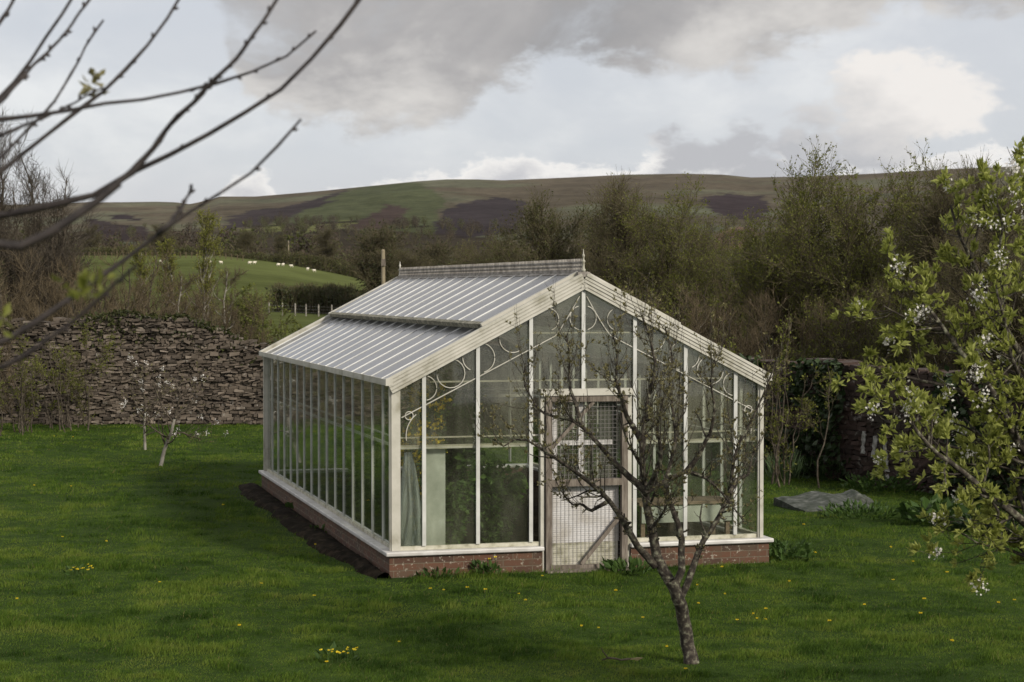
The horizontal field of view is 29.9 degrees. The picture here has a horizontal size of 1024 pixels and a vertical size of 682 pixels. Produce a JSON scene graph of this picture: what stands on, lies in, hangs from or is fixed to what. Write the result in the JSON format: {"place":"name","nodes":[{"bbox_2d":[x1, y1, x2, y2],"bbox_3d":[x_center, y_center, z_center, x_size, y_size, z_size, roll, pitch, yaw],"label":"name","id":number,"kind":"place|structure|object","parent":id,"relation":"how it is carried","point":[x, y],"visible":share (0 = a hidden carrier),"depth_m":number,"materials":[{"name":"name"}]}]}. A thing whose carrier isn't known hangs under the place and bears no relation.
{"place":"outdoors","nodes":[
{"label":"outdoors","id":0,"kind":"place"},
{"bbox_2d":[298,480,677,568],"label":"earth floor","id":1,"kind":"structure","parent":0,"point":[520,531],"depth_m":26.37,"materials":[{"name":"soil"}]},
{"bbox_2d":[331,429,388,512],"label":"leafy plant","id":2,"kind":"object","parent":1,"relation":"on","point":[377,448],"visible":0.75,"depth_m":26.56,"materials":[{"name":"green plant"}]},
{"bbox_2d":[400,380,455,500],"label":"yellow flowering bush","id":3,"kind":"object","parent":1,"relation":"on","point":[414,402],"visible":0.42,"depth_m":22.75,"materials":[{"name":"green plant"}]},
{"bbox_2d":[381,395,475,452],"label":"leafy plant","id":4,"kind":"object","parent":1,"relation":"on","point":[402,412],"visible":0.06,"depth_m":28.94,"materials":[{"name":"green plant"}]},
{"bbox_2d":[426,449,444,544],"bbox_3d":[-0.873,1.860,21.247,0.265,1.330,0.050,0,2,-16],"label":"grey panel","id":5,"kind":"object","parent":1,"relation":"on","point":[435,496],"visible":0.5,"depth_m":21.23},
{"bbox_2d":[419,472,475,543],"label":"leafy plant","id":6,"kind":"object","parent":1,"relation":"on","point":[457,513],"visible":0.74,"depth_m":21.70,"materials":[{"name":"green plant"}]},
{"bbox_2d":[406,365,491,491],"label":"vine","id":7,"kind":"object","parent":1,"relation":"on","point":[452,473],"visible":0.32,"depth_m":24.37,"materials":[{"name":"green plant"}]},
{"bbox_2d":[454,448,528,542],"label":"leafy plant","id":8,"kind":"object","parent":1,"relation":"on","point":[497,513],"visible":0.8,"depth_m":21.88,"materials":[{"name":"green plant"}]},
{"bbox_2d":[533,422,597,484],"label":"leafy plant","id":9,"kind":"object","parent":1,"relation":"on","point":[594,449],"visible":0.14,"depth_m":26.51,"materials":[{"name":"green plant"}]},
{"bbox_2d":[616,468,673,536],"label":"leafy plant","id":10,"kind":"object","parent":1,"relation":"on","point":[660,492],"visible":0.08,"depth_m":23.93,"materials":[{"name":"green plant"}]},
{"bbox_2d":[631,495,731,536],"bbox_3d":[1.958,2.173,22.507,1.150,0.635,0.538,0,2,-16],"label":"potting bench","id":11,"kind":"object","parent":1,"relation":"on","point":[710,511],"visible":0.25,"depth_m":22.30,"materials":[{"name":"beige wood"}]},
{"bbox_2d":[0,424,1023,681],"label":"lawn","id":12,"kind":"structure","parent":0,"point":[410,606],"depth_m":19.83,"materials":[{"name":"green plant"}]},
{"bbox_2d":[0,347,47,435],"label":"bush","id":13,"kind":"object","parent":12,"relation":"on","point":[30,380],"visible":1,"depth_m":41.28,"materials":[{"name":"green plant"}]},
{"bbox_2d":[0,323,87,432],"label":"bush","id":14,"kind":"object","parent":12,"relation":"on","point":[26,398],"visible":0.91,"depth_m":42.26,"materials":[{"name":"green plant"}]},
{"bbox_2d":[0,248,88,420],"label":"bush","id":15,"kind":"object","parent":12,"relation":"on","point":[3,301],"visible":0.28,"depth_m":46.72,"materials":[{"name":"green plant"}]},
{"bbox_2d":[4,263,119,321],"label":"bush","id":16,"kind":"object","parent":12,"relation":"on","point":[36,310],"visible":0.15,"depth_m":46.00,"materials":[{"name":"green plant"}]},
{"bbox_2d":[26,308,122,430],"bbox_3d":[-9.980,0.654,43.239,2.160,2.802,2.710,-1,2,-26],"label":"bush","id":17,"kind":"object","parent":12,"relation":"on","point":[99,366],"visible":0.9,"depth_m":43.47,"materials":[{"name":"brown plant"}]},
{"bbox_2d":[63,563,93,575],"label":"cowslip clump","id":18,"kind":"object","parent":12,"relation":"on","point":[81,566],"visible":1,"depth_m":20.89,"materials":[{"name":"green plant"}]},
{"bbox_2d":[106,349,175,449],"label":"blossoming sapling","id":19,"kind":"object","parent":12,"relation":"on","point":[144,414],"visible":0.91,"depth_m":37.39,"materials":[{"name":"plant"}]},
{"bbox_2d":[117,361,228,466],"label":"blossoming sapling","id":20,"kind":"object","parent":12,"relation":"on","point":[171,433],"visible":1,"depth_m":34.23,"materials":[{"name":"plant"}]},
{"bbox_2d":[0,0,360,369],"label":"overhanging tree","id":21,"kind":"object","parent":12,"relation":"on","point":[100,196],"visible":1,"depth_m":4.26,"materials":[{"name":"brown plant"}]},
{"bbox_2d":[0,313,463,424],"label":"stone wall","id":22,"kind":"structure","parent":12,"relation":"on","point":[230,394],"depth_m":44.65,"materials":[{"name":"grey stone"}]},
{"bbox_2d":[79,308,282,371],"bbox_3d":[-7.406,0.015,44.653,5.331,1.570,0.363,0,2,0],"label":"ivy","id":23,"kind":"object","parent":22,"relation":"attached to","point":[155,316],"visible":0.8,"depth_m":44.61,"materials":[{"name":"green plant"}]},
{"bbox_2d":[237,483,390,578],"bbox_3d":[-2.914,2.422,25.668,0.508,0.119,10.189,0,2,-16],"label":"soil bed","id":24,"kind":"object","parent":12,"relation":"on","point":[321,539],"visible":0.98,"depth_m":24.51,"materials":[{"name":"brown soil"}]},
{"bbox_2d":[285,502,293,507],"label":"weed tuft","id":25,"kind":"object","parent":24,"relation":"on","point":[288,504],"visible":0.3,"depth_m":27.33,"materials":[{"name":"green plant"}]},
{"bbox_2d":[309,522,326,532],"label":"weed tuft","id":26,"kind":"object","parent":24,"relation":"on","point":[315,526],"visible":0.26,"depth_m":24.79,"materials":[{"name":"green plant"}]},
{"bbox_2d":[314,641,359,662],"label":"cowslip clump","id":27,"kind":"object","parent":12,"relation":"on","point":[333,646],"visible":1,"depth_m":16.27,"materials":[{"name":"green plant"}]},
{"bbox_2d":[416,567,459,577],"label":"weed tuft","id":28,"kind":"object","parent":12,"relation":"on","point":[427,573],"visible":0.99,"depth_m":20.86,"materials":[{"name":"green plant"}]},
{"bbox_2d":[470,556,501,574],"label":"weed tuft","id":29,"kind":"object","parent":12,"relation":"on","point":[485,567],"visible":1,"depth_m":21.03,"materials":[{"name":"green plant"}]},
{"bbox_2d":[258,249,773,577],"bbox_3d":[-0.486,0.719,26.123,4.548,3.746,9.974,0,2,-16],"label":"greenhouse","id":30,"kind":"object","parent":12,"relation":"on","point":[405,328],"visible":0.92,"depth_m":22.09,"materials":[{"name":"white glass"}]},
{"bbox_2d":[401,452,421,545],"bbox_3d":[-1.126,1.876,21.206,0.349,1.300,0.169,0,2,-16],"label":"plastic sheet","id":31,"kind":"object","parent":30,"relation":"hanging from","point":[411,518],"visible":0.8,"depth_m":21.16,"materials":[{"name":"grey plastic"}]},
{"bbox_2d":[538,388,633,573],"bbox_3d":[0.838,1.566,21.488,1.080,2.065,0.294,0,2,-16],"label":"door","id":32,"kind":"structure","parent":30,"relation":"in","point":[576,540],"depth_m":21.56,"materials":[{"name":"grey wood"}]},
{"bbox_2d":[601,648,641,660],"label":"fallen twig","id":33,"kind":"object","parent":12,"relation":"on","point":[636,658],"visible":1,"depth_m":16.20,"materials":[{"name":"wood"}]},
{"bbox_2d":[599,556,651,573],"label":"weed tuft","id":34,"kind":"object","parent":12,"relation":"on","point":[614,565],"visible":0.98,"depth_m":21.25,"materials":[{"name":"green plant"}]},
{"bbox_2d":[462,273,796,664],"bbox_3d":[1.009,1.075,16.045,2.836,3.446,1.414,0,2,0],"label":"apple tree","id":35,"kind":"object","parent":12,"relation":"on","point":[677,592],"visible":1,"depth_m":16.09,"materials":[{"name":"brown plant"}]},
{"bbox_2d":[619,278,739,351],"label":"bush","id":36,"kind":"object","parent":12,"relation":"on","point":[671,310],"visible":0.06,"depth_m":45.02,"materials":[{"name":"green plant"}]},
{"bbox_2d":[624,276,810,359],"bbox_3d":[4.656,0.310,42.667,5.567,3.561,2.815,1,2,38],"label":"bush","id":37,"kind":"object","parent":12,"relation":"on","point":[693,311],"visible":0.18,"depth_m":42.65,"materials":[{"name":"plant"}]},
{"bbox_2d":[458,340,1023,503],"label":"brick wall","id":38,"kind":"structure","parent":12,"relation":"on","point":[859,444],"depth_m":32.37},
{"bbox_2d":[661,353,846,481],"bbox_3d":[4.071,1.274,33.515,0.551,2.198,5.448,-1,2,-27],"label":"ivy","id":39,"kind":"object","parent":38,"relation":"attached to","point":[796,388],"visible":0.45,"depth_m":32.12,"materials":[{"name":"green plant"}]},
{"bbox_2d":[921,364,1023,507],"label":"ivy","id":40,"kind":"object","parent":38,"relation":"attached to","point":[935,393],"visible":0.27,"depth_m":28.53,"materials":[{"name":"green plant"}]},
{"bbox_2d":[686,273,807,358],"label":"bush","id":41,"kind":"object","parent":12,"relation":"on","point":[754,345],"visible":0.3,"depth_m":44.25,"materials":[{"name":"green plant"}]},
{"bbox_2d":[689,302,841,487],"bbox_3d":[4.012,0.867,30.866,2.470,3.066,1.969,0,2,-6],"label":"bush","id":42,"kind":"object","parent":12,"relation":"on","point":[779,442],"visible":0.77,"depth_m":30.66,"materials":[{"name":"green plant"}]},
{"bbox_2d":[704,135,872,359],"bbox_3d":[6.638,-1.456,45.972,4.144,6.949,3.594,0,2,10],"label":"tree","id":43,"kind":"object","parent":12,"relation":"on","point":[749,276],"visible":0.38,"depth_m":45.64,"materials":[{"name":"green plant"}]},
{"bbox_2d":[764,445,812,479],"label":"daffodil clump","id":44,"kind":"object","parent":12,"relation":"on","point":[799,467],"visible":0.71,"depth_m":31.40,"materials":[{"name":"green plant"}]},
{"bbox_2d":[769,537,813,561],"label":"nettle clump","id":45,"kind":"object","parent":12,"relation":"on","point":[780,549],"visible":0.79,"depth_m":22.31,"materials":[{"name":"green plant"}]},
{"bbox_2d":[739,284,890,360],"bbox_3d":[6.476,0.371,42.445,4.895,3.445,2.475,0,2,-15],"label":"bush","id":46,"kind":"object","parent":12,"relation":"on","point":[806,334],"visible":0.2,"depth_m":42.13,"materials":[{"name":"plant"}]},
{"bbox_2d":[780,453,851,481],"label":"dock plant","id":47,"kind":"object","parent":12,"relation":"on","point":[814,460],"visible":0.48,"depth_m":31.30,"materials":[{"name":"green plant"}]},
{"bbox_2d":[773,491,868,511],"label":"stone slab","id":48,"kind":"structure","parent":12,"relation":"on","point":[811,501],"depth_m":27.47,"materials":[{"name":"grey stone"}]},
{"bbox_2d":[727,142,931,358],"bbox_3d":[7.588,-1.288,44.196,4.901,6.714,4.215,1,2,28],"label":"tree","id":49,"kind":"object","parent":12,"relation":"on","point":[835,284],"visible":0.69,"depth_m":43.96,"materials":[{"name":"green plant"}]},
{"bbox_2d":[836,489,873,503],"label":"stone slab","id":50,"kind":"structure","parent":12,"relation":"on","point":[854,494],"depth_m":27.87,"materials":[{"name":"grey stone"}]},
{"bbox_2d":[818,498,900,519],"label":"nettle clump","id":51,"kind":"object","parent":12,"relation":"on","point":[861,507],"visible":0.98,"depth_m":26.35,"materials":[{"name":"green plant"}]},
{"bbox_2d":[782,277,973,366],"bbox_3d":[7.761,0.372,41.299,4.699,3.530,3.560,1,2,44],"label":"bush","id":52,"kind":"object","parent":12,"relation":"on","point":[856,345],"visible":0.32,"depth_m":41.29,"materials":[{"name":"green plant"}]},
{"bbox_2d":[839,471,924,492],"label":"dock plant","id":53,"kind":"object","parent":12,"relation":"on","point":[864,481],"visible":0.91,"depth_m":29.70,"materials":[{"name":"green plant"}]},
{"bbox_2d":[822,138,981,366],"bbox_3d":[9.121,-1.345,44.988,4.253,6.775,3.689,1,2,30],"label":"tree","id":54,"kind":"object","parent":12,"relation":"on","point":[909,186],"visible":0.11,"depth_m":44.39,"materials":[{"name":"green plant"}]},
{"bbox_2d":[844,289,1000,370],"bbox_3d":[8.804,0.534,39.846,4.745,3.268,3.595,1,2,24],"label":"bush","id":55,"kind":"object","parent":12,"relation":"on","point":[911,349],"visible":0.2,"depth_m":39.75,"materials":[{"name":"green plant"}]},
{"bbox_2d":[829,135,1023,594],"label":"pear tree","id":56,"kind":"object","parent":12,"relation":"on","point":[992,440],"visible":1,"depth_m":12.80,"materials":[{"name":"green plant"}]},
{"bbox_2d":[860,151,1012,366],"bbox_3d":[9.507,-1.003,42.002,3.803,6.218,2.996,-1,2,-42],"label":"tree","id":57,"kind":"object","parent":12,"relation":"on","point":[932,242],"visible":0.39,"depth_m":41.57,"materials":[{"name":"green plant"}]},
{"bbox_2d":[895,493,977,523],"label":"rhubarb plant","id":58,"kind":"object","parent":12,"relation":"on","point":[906,510],"visible":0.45,"depth_m":25.55,"materials":[{"name":"green plant"}]},
{"bbox_2d":[906,276,1023,375],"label":"bush","id":59,"kind":"object","parent":12,"relation":"on","point":[951,362],"visible":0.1,"depth_m":38.54,"materials":[{"name":"plant"}]},
{"bbox_2d":[934,147,1023,377],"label":"tree","id":60,"kind":"object","parent":12,"relation":"on","point":[1015,324],"visible":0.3,"depth_m":37.96,"materials":[{"name":"green plant"}]},
{"bbox_2d":[950,512,1023,532],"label":"rhubarb plant","id":61,"kind":"object","parent":12,"relation":"on","point":[960,525],"visible":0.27,"depth_m":24.78,"materials":[{"name":"green plant"}]},
{"bbox_2d":[0,0,1023,203],"label":"sky","id":62,"kind":"structure","parent":0,"point":[404,91],"materials":[{"name":"grey"}]},
{"bbox_2d":[1,166,1023,370],"bbox_3d":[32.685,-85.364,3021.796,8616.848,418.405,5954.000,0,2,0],"label":"hills","id":63,"kind":"structure","parent":0,"point":[483,202],"depth_m":2266.65,"materials":[{"name":"green plant"}]},
{"bbox_2d":[0,104,103,320],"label":"tree","id":64,"kind":"object","parent":63,"relation":"on","point":[3,253],"visible":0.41,"depth_m":49.77,"materials":[{"name":"plant"}]},
{"bbox_2d":[0,142,110,318],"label":"tree","id":65,"kind":"object","parent":63,"relation":"on","point":[30,177],"visible":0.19,"depth_m":51.89,"materials":[{"name":"plant"}]},
{"bbox_2d":[78,223,101,254],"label":"tree","id":66,"kind":"object","parent":63,"relation":"on","point":[93,243],"visible":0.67,"depth_m":404.13,"materials":[{"name":"green plant"}]},
{"bbox_2d":[0,233,189,320],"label":"bush","id":67,"kind":"object","parent":63,"relation":"on","point":[106,306],"visible":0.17,"depth_m":49.35,"materials":[{"name":"plant"}]},
{"bbox_2d":[126,244,157,312],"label":"tree","id":68,"kind":"object","parent":63,"relation":"on","point":[140,264],"visible":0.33,"depth_m":72.08,"materials":[{"name":"green plant"}]},
{"bbox_2d":[84,277,205,321],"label":"bush","id":69,"kind":"object","parent":63,"relation":"on","point":[146,299],"visible":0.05,"depth_m":58.20,"materials":[{"name":"green plant"}]},
{"bbox_2d":[71,252,242,259],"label":"field fence","id":70,"kind":"object","parent":63,"relation":"on","point":[225,256],"visible":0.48,"depth_m":384.61,"materials":[{"name":"brown wood"}]},
{"bbox_2d":[148,223,178,247],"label":"tree","id":71,"kind":"object","parent":63,"relation":"on","point":[161,238],"visible":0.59,"depth_m":409.09,"materials":[{"name":"green plant"}]},
{"bbox_2d":[94,282,246,339],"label":"bush","id":72,"kind":"object","parent":63,"relation":"on","point":[198,298],"visible":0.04,"depth_m":59.00,"materials":[{"name":"green plant"}]},
{"bbox_2d":[151,235,192,313],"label":"tree","id":73,"kind":"object","parent":63,"relation":"on","point":[165,248],"visible":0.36,"depth_m":69.86,"materials":[{"name":"green plant"}]},
{"bbox_2d":[63,245,282,262],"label":"hedge","id":74,"kind":"object","parent":63,"relation":"on","point":[256,255],"visible":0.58,"depth_m":397.26,"materials":[{"name":"green plant"}]},
{"bbox_2d":[157,269,202,321],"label":"tree","id":75,"kind":"object","parent":63,"relation":"on","point":[184,283],"visible":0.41,"depth_m":57.88,"materials":[{"name":"green plant"}]},
{"bbox_2d":[177,207,225,325],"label":"tree","id":76,"kind":"object","parent":63,"relation":"on","point":[206,224],"visible":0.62,"depth_m":65.95,"materials":[{"name":"green plant"}]},
{"bbox_2d":[126,282,285,342],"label":"bush","id":77,"kind":"object","parent":63,"relation":"on","point":[246,314],"visible":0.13,"depth_m":62.85,"materials":[{"name":"green plant"}]},
{"bbox_2d":[203,265,248,332],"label":"tree","id":78,"kind":"object","parent":63,"relation":"on","point":[234,313],"visible":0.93,"depth_m":59.89,"materials":[{"name":"green plant"}]},
{"bbox_2d":[188,292,280,342],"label":"bush","id":79,"kind":"object","parent":63,"relation":"on","point":[248,332],"visible":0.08,"depth_m":64.08,"materials":[{"name":"green plant"}]},
{"bbox_2d":[233,230,258,257],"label":"tree","id":80,"kind":"object","parent":63,"relation":"on","point":[245,241],"visible":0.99,"depth_m":408.94,"materials":[{"name":"green plant"}]},
{"bbox_2d":[212,282,302,342],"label":"bush","id":81,"kind":"object","parent":63,"relation":"on","point":[243,308],"visible":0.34,"depth_m":71.66,"materials":[{"name":"green plant"}]},
{"bbox_2d":[271,232,286,253],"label":"tree","id":82,"kind":"object","parent":63,"relation":"on","point":[281,242],"visible":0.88,"depth_m":413.40,"materials":[{"name":"green plant"}]},
{"bbox_2d":[268,303,338,316],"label":"stock fence","id":83,"kind":"object","parent":63,"relation":"on","point":[306,309],"visible":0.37,"depth_m":185.93,"materials":[{"name":"grey wood"}]},
{"bbox_2d":[265,282,372,313],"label":"hedge","id":84,"kind":"object","parent":63,"relation":"on","point":[326,297],"visible":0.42,"depth_m":195.86,"materials":[{"name":"green plant"}]},
{"bbox_2d":[276,248,370,278],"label":"hedge","id":85,"kind":"object","parent":63,"relation":"on","point":[302,260],"visible":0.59,"depth_m":394.06,"materials":[{"name":"green plant"}]},
{"bbox_2d":[309,228,340,258],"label":"tree","id":86,"kind":"object","parent":63,"relation":"on","point":[327,249],"visible":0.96,"depth_m":398.24,"materials":[{"name":"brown plant"}]},
{"bbox_2d":[337,218,410,297],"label":"tree","id":87,"kind":"object","parent":63,"relation":"on","point":[374,247],"visible":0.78,"depth_m":187.56,"materials":[{"name":"green plant"}]},
{"bbox_2d":[381,249,385,284],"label":"utility pole","id":88,"kind":"object","parent":63,"relation":"on","point":[383,262],"visible":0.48,"depth_m":69.89,"materials":[{"name":"grey wood"}]},
{"bbox_2d":[385,245,434,281],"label":"tree","id":89,"kind":"object","parent":63,"relation":"on","point":[412,262],"visible":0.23,"depth_m":169.55,"materials":[{"name":"green plant"}]},
{"bbox_2d":[397,235,459,267],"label":"tree","id":90,"kind":"object","parent":63,"relation":"on","point":[438,255],"visible":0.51,"depth_m":208.06,"materials":[{"name":"green plant"}]},
{"bbox_2d":[447,238,495,264],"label":"tree","id":91,"kind":"object","parent":63,"relation":"on","point":[465,250],"visible":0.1,"depth_m":80.39,"materials":[{"name":"green plant"}]},
{"bbox_2d":[444,227,530,340],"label":"tree","id":92,"kind":"object","parent":63,"relation":"on","point":[475,260],"visible":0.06,"depth_m":71.45,"materials":[{"name":"green plant"}]},
{"bbox_2d":[0,211,1023,284],"bbox_3d":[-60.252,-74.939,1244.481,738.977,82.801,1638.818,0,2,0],"label":"distant wood","id":93,"kind":"object","parent":63,"relation":"on","point":[228,240],"visible":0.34,"depth_m":1217.60,"materials":[{"name":"green plant"}]},
{"bbox_2d":[478,184,611,275],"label":"tree","id":94,"kind":"object","parent":63,"relation":"on","point":[549,247],"visible":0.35,"depth_m":60.14,"materials":[{"name":"green plant"}]},
{"bbox_2d":[563,196,667,294],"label":"tree","id":95,"kind":"object","parent":63,"relation":"on","point":[590,226],"visible":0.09,"depth_m":66.35,"materials":[{"name":"green plant"}]},
{"bbox_2d":[572,167,678,300],"bbox_3d":[3.418,-1.845,58.020,3.589,7.057,4.555,0,2,9],"label":"tree","id":96,"kind":"object","parent":63,"relation":"on","point":[613,203],"visible":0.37,"depth_m":57.96,"materials":[{"name":"green plant"}]},
{"bbox_2d":[599,173,740,324],"bbox_3d":[4.518,-1.519,54.819,4.560,6.594,3.922,0,2,4],"label":"tree","id":97,"kind":"object","parent":63,"relation":"on","point":[663,250],"visible":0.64,"depth_m":54.31,"materials":[{"name":"green plant"}]},
{"bbox_2d":[645,221,750,339],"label":"tree","id":98,"kind":"object","parent":63,"relation":"on","point":[714,246],"visible":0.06,"depth_m":59.40,"materials":[{"name":"green plant"}]},
{"bbox_2d":[659,207,808,357],"bbox_3d":[6.499,-0.926,52.203,4.008,5.512,4.659,-1,2,-37],"label":"tree","id":99,"kind":"object","parent":63,"relation":"on","point":[723,260],"visible":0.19,"depth_m":52.26,"materials":[{"name":"green plant"}]}
]}

